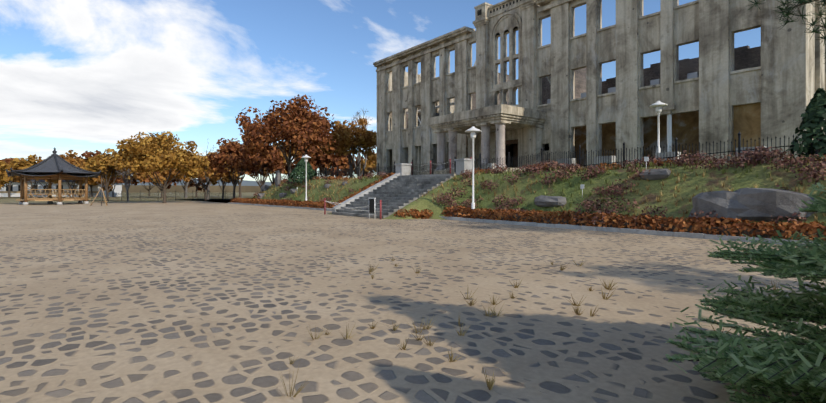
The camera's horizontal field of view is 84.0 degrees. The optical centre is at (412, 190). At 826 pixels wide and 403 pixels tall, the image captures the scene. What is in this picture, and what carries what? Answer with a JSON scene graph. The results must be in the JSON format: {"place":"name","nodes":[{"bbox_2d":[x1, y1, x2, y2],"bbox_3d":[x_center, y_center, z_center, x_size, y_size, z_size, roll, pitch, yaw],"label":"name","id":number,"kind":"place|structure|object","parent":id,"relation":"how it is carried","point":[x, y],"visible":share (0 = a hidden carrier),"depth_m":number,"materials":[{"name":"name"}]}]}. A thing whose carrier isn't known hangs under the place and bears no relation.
{"place":"outdoors","nodes":[
{"label":"outdoors","id":0,"kind":"place"},
{"bbox_2d":[122,179,271,192],"bbox_3d":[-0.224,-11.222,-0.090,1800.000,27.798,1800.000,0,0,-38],"label":"distant hills","id":1,"kind":"structure","parent":0,"point":[250,186],"depth_m":386.31,"materials":[{"name":"grey"}]},
{"bbox_2d":[0,0,760,181],"label":"sky","id":2,"kind":"structure","parent":0,"point":[80,76],"materials":[{"name":"blue"}]},
{"bbox_2d":[0,192,825,402],"bbox_3d":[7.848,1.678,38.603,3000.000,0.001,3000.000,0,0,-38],"label":"ground sheet","id":3,"kind":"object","parent":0,"point":[145,298],"depth_m":6.63,"materials":[{"name":"beige stone"}]},
{"bbox_2d":[0,160,16,189],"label":"tree","id":4,"kind":"object","parent":3,"relation":"on","point":[5,178],"visible":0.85,"depth_m":92.81,"materials":[{"name":"yellow plant"}]},
{"bbox_2d":[0,157,20,196],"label":"tree","id":5,"kind":"object","parent":3,"relation":"on","point":[7,160],"visible":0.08,"depth_m":117.01,"materials":[{"name":"yellow plant"}]},
{"bbox_2d":[3,155,44,197],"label":"tree","id":6,"kind":"object","parent":3,"relation":"on","point":[25,163],"visible":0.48,"depth_m":102.78,"materials":[{"name":"yellow plant"}]},
{"bbox_2d":[11,154,52,188],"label":"tree","id":7,"kind":"object","parent":3,"relation":"on","point":[17,179],"visible":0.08,"depth_m":111.36,"materials":[{"name":"yellow plant"}]},
{"bbox_2d":[16,173,90,204],"bbox_3d":[-43.897,-0.172,56.199,7.200,3.700,7.205,0,0,-38],"label":"pavilion frame","id":8,"kind":"object","parent":3,"relation":"on","point":[24,199],"visible":0.98,"depth_m":55.12,"materials":[{"name":"brown wood"}]},
{"bbox_2d":[7,156,99,177],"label":"pavilion roof","id":9,"kind":"structure","parent":8,"relation":"on","point":[48,167],"depth_m":54.73,"materials":[{"name":"grey tile"}]},
{"bbox_2d":[6,147,100,173],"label":"pavilion ridges","id":10,"kind":"object","parent":8,"relation":"on","point":[54,154],"visible":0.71,"depth_m":55.50,"materials":[{"name":"grey tile"}]},
{"bbox_2d":[0,177,121,196],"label":"white hall","id":11,"kind":"structure","parent":3,"relation":"on","point":[15,189],"depth_m":120.81,"materials":[{"name":"white"}]},
{"bbox_2d":[58,150,85,192],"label":"yellow tree","id":12,"kind":"object","parent":3,"relation":"on","point":[75,161],"visible":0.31,"depth_m":95.97,"materials":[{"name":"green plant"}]},
{"bbox_2d":[45,177,98,196],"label":"tree","id":13,"kind":"object","parent":3,"relation":"on","point":[90,181],"visible":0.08,"depth_m":104.08,"materials":[{"name":"brown plant"}]},
{"bbox_2d":[77,150,104,196],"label":"tree","id":14,"kind":"object","parent":3,"relation":"on","point":[90,154],"visible":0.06,"depth_m":118.78,"materials":[{"name":"yellow plant"}]},
{"bbox_2d":[90,175,107,205],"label":"tree support stakes","id":15,"kind":"object","parent":3,"relation":"on","point":[101,201],"visible":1,"depth_m":50.40,"materials":[{"name":"brown wood"}]},
{"bbox_2d":[81,148,131,199],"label":"yellow tree","id":16,"kind":"object","parent":3,"relation":"on","point":[101,162],"visible":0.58,"depth_m":70.70,"materials":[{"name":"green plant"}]},
{"bbox_2d":[92,172,123,196],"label":"tree","id":17,"kind":"object","parent":3,"relation":"on","point":[111,181],"visible":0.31,"depth_m":117.79,"materials":[{"name":"brown plant"}]},
{"bbox_2d":[111,169,138,194],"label":"tree","id":18,"kind":"object","parent":3,"relation":"on","point":[118,180],"visible":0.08,"depth_m":111.39,"materials":[{"name":"brown plant"}]},
{"bbox_2d":[115,167,136,201],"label":"bare tree","id":19,"kind":"object","parent":3,"relation":"on","point":[127,186],"visible":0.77,"depth_m":67.00,"materials":[{"name":"brown plant"}]},
{"bbox_2d":[124,171,170,196],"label":"tree","id":20,"kind":"object","parent":3,"relation":"on","point":[135,182],"visible":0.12,"depth_m":117.70,"materials":[{"name":"brown plant"}]},
{"bbox_2d":[132,167,183,197],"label":"tree","id":21,"kind":"object","parent":3,"relation":"on","point":[162,178],"visible":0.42,"depth_m":100.31,"materials":[{"name":"yellow plant"}]},
{"bbox_2d":[109,131,209,202],"bbox_3d":[-33.616,-2.947,60.927,11.513,9.910,10.998,0,0,-38],"label":"yellow tree","id":22,"kind":"object","parent":3,"relation":"on","point":[153,153],"visible":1,"depth_m":58.59,"materials":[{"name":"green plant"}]},
{"bbox_2d":[158,173,206,196],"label":"tree","id":23,"kind":"object","parent":3,"relation":"on","point":[191,183],"visible":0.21,"depth_m":121.09,"materials":[{"name":"brown plant"}]},
{"bbox_2d":[184,151,197,197],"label":"bare tree","id":24,"kind":"object","parent":3,"relation":"on","point":[186,185],"visible":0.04,"depth_m":101.31,"materials":[{"name":"brown plant"}]},
{"bbox_2d":[194,176,205,196],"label":"tree","id":25,"kind":"object","parent":3,"relation":"on","point":[197,185],"visible":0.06,"depth_m":118.98,"materials":[{"name":"brown plant"}]},
{"bbox_2d":[180,152,226,199],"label":"orange tree","id":26,"kind":"object","parent":3,"relation":"on","point":[209,173],"visible":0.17,"depth_m":75.52,"materials":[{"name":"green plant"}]},
{"bbox_2d":[199,142,218,199],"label":"bare tree","id":27,"kind":"object","parent":3,"relation":"on","point":[208,187],"visible":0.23,"depth_m":84.86,"materials":[{"name":"brown plant"}]},
{"bbox_2d":[206,161,241,198],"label":"orange tree","id":28,"kind":"object","parent":3,"relation":"on","point":[226,178],"visible":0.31,"depth_m":90.87,"materials":[{"name":"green plant"}]},
{"bbox_2d":[205,138,266,199],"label":"tree","id":29,"kind":"object","parent":3,"relation":"on","point":[234,158],"visible":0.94,"depth_m":65.41,"materials":[{"name":"brown plant"}]},
{"bbox_2d":[215,138,256,197],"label":"tree","id":30,"kind":"object","parent":3,"relation":"on","point":[239,184],"visible":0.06,"depth_m":105.45,"materials":[{"name":"brown plant"}]},
{"bbox_2d":[238,144,285,191],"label":"tree","id":31,"kind":"object","parent":3,"relation":"on","point":[273,163],"visible":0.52,"depth_m":82.15,"materials":[{"name":"brown plant"}]},
{"bbox_2d":[254,171,271,191],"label":"tree","id":32,"kind":"object","parent":3,"relation":"on","point":[260,178],"visible":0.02,"depth_m":120.34,"materials":[{"name":"brown plant"}]},
{"bbox_2d":[263,162,286,184],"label":"tree","id":33,"kind":"object","parent":3,"relation":"on","point":[285,173],"visible":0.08,"depth_m":105.99,"materials":[{"name":"brown plant"}]},
{"bbox_2d":[272,143,298,173],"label":"tree","id":34,"kind":"object","parent":3,"relation":"on","point":[282,156],"visible":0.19,"depth_m":88.19,"materials":[{"name":"brown plant"}]},
{"bbox_2d":[301,155,310,200],"bbox_3d":[-9.957,-0.837,42.778,0.940,5.030,0.940,0,0,-38],"label":"lamp post","id":35,"kind":"object","parent":3,"relation":"on","point":[306,157],"visible":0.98,"depth_m":42.73,"materials":[{"name":"white metal"}]},
{"bbox_2d":[285,157,342,177],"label":"tree","id":36,"kind":"object","parent":3,"relation":"on","point":[320,167],"visible":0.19,"depth_m":92.13,"materials":[{"name":"brown plant"}]},
{"bbox_2d":[297,140,351,176],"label":"tree","id":37,"kind":"object","parent":3,"relation":"on","point":[326,160],"visible":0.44,"depth_m":75.77,"materials":[{"name":"brown plant"}]},
{"bbox_2d":[340,152,375,177],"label":"tree","id":38,"kind":"object","parent":3,"relation":"on","point":[347,168],"visible":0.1,"depth_m":101.85,"materials":[{"name":"brown plant"}]},
{"bbox_2d":[349,108,372,177],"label":"bare tree","id":39,"kind":"object","parent":3,"relation":"on","point":[358,157],"visible":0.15,"depth_m":78.06,"materials":[{"name":"brown plant"}]},
{"bbox_2d":[354,153,376,175],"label":"tree","id":40,"kind":"object","parent":3,"relation":"on","point":[369,163],"visible":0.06,"depth_m":90.56,"materials":[{"name":"orange plant"}]},
{"bbox_2d":[324,157,471,218],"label":"rope barrier posts","id":41,"kind":"object","parent":3,"relation":"on","point":[380,203],"visible":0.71,"depth_m":32.04,"materials":[{"name":"red"}]},
{"bbox_2d":[332,158,474,218],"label":"entrance stairs","id":42,"kind":"structure","parent":3,"relation":"on","point":[401,187],"depth_m":31.24,"materials":[{"name":"stone"}]},
{"bbox_2d":[83,131,824,201],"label":"iron fence","id":43,"kind":"object","parent":3,"relation":"on","point":[326,172],"visible":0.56,"depth_m":26.38,"materials":[{"name":"black metal"}]},
{"bbox_2d":[465,126,481,210],"bbox_3d":[3.376,-0.962,25.737,0.940,5.280,0.940,0,0,-38],"label":"lamp post","id":44,"kind":"object","parent":3,"relation":"on","point":[473,130],"visible":1,"depth_m":25.68,"materials":[{"name":"white metal"}]},
{"bbox_2d":[228,202,812,245],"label":"kerb stones","id":45,"kind":"object","parent":3,"relation":"on","point":[662,233],"visible":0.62,"depth_m":18.77,"materials":[{"name":"stone"}]},
{"bbox_2d":[274,257,785,396],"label":"dry grass tufts","id":46,"kind":"object","parent":3,"relation":"on","point":[490,383],"visible":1,"depth_m":5.58,"materials":[{"name":"beige plant"}]},
{"bbox_2d":[297,146,766,218],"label":"signs and labels","id":47,"kind":"object","parent":3,"relation":"on","point":[372,200],"visible":0.65,"depth_m":24.47,"materials":[{"name":"grey"}]},
{"bbox_2d":[665,183,825,402],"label":"fir","id":48,"kind":"object","parent":3,"relation":"on","point":[751,364],"visible":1,"depth_m":3.27,"materials":[{"name":"green plant"}]},
{"bbox_2d":[186,160,825,229],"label":"mound terrain","id":49,"kind":"structure","parent":0,"point":[712,178],"depth_m":21.46,"materials":[{"name":"green plant"}]},
{"bbox_2d":[235,94,340,174],"bbox_3d":[-15.026,-6.285,55.908,12.374,11.205,13.462,0,0,-24],"label":"tree","id":50,"kind":"object","parent":49,"relation":"on","point":[297,127],"visible":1,"depth_m":54.03,"materials":[{"name":"brown plant"}]},
{"bbox_2d":[286,158,316,182],"bbox_3d":[-11.689,-2.112,49.004,3.660,2.986,3.477,0,0,-38],"label":"juniper","id":51,"kind":"object","parent":49,"relation":"on","point":[299,168],"visible":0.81,"depth_m":48.18,"materials":[{"name":"green plant"}]},
{"bbox_2d":[320,118,376,176],"bbox_3d":[-9.191,-5.435,64.275,8.713,9.961,8.029,0,0,-38],"label":"orange tree","id":52,"kind":"object","parent":49,"relation":"on","point":[364,139],"visible":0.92,"depth_m":62.91,"materials":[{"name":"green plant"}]},
{"bbox_2d":[231,145,825,240],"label":"shrubs","id":53,"kind":"object","parent":49,"relation":"on","point":[714,225],"visible":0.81,"depth_m":20.12,"materials":[{"name":"brown plant"}]},
{"bbox_2d":[258,169,817,222],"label":"boulders","id":54,"kind":"object","parent":49,"relation":"on","point":[758,204],"visible":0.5,"depth_m":16.02,"materials":[{"name":"grey stone"}]},
{"bbox_2d":[373,0,825,175],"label":"building","id":55,"kind":"structure","parent":49,"relation":"on","point":[721,88],"depth_m":32.40,"materials":[{"name":"concrete"}]},
{"bbox_2d":[649,101,667,152],"bbox_3d":[13.807,-3.237,25.794,0.940,3.630,0.940,0,0,-38],"label":"lamp post","id":56,"kind":"object","parent":49,"relation":"on","point":[658,105],"depth_m":25.74,"materials":[{"name":"white metal"}]},
{"bbox_2d":[748,0,825,63],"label":"overhanging pine","id":57,"kind":"object","parent":49,"relation":"on","point":[786,10],"visible":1,"depth_m":12.97,"materials":[{"name":"green plant"}]},
{"bbox_2d":[786,88,825,160],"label":"juniper","id":58,"kind":"object","parent":49,"relation":"on","point":[813,123],"visible":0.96,"depth_m":17.13,"materials":[{"name":"green plant"}]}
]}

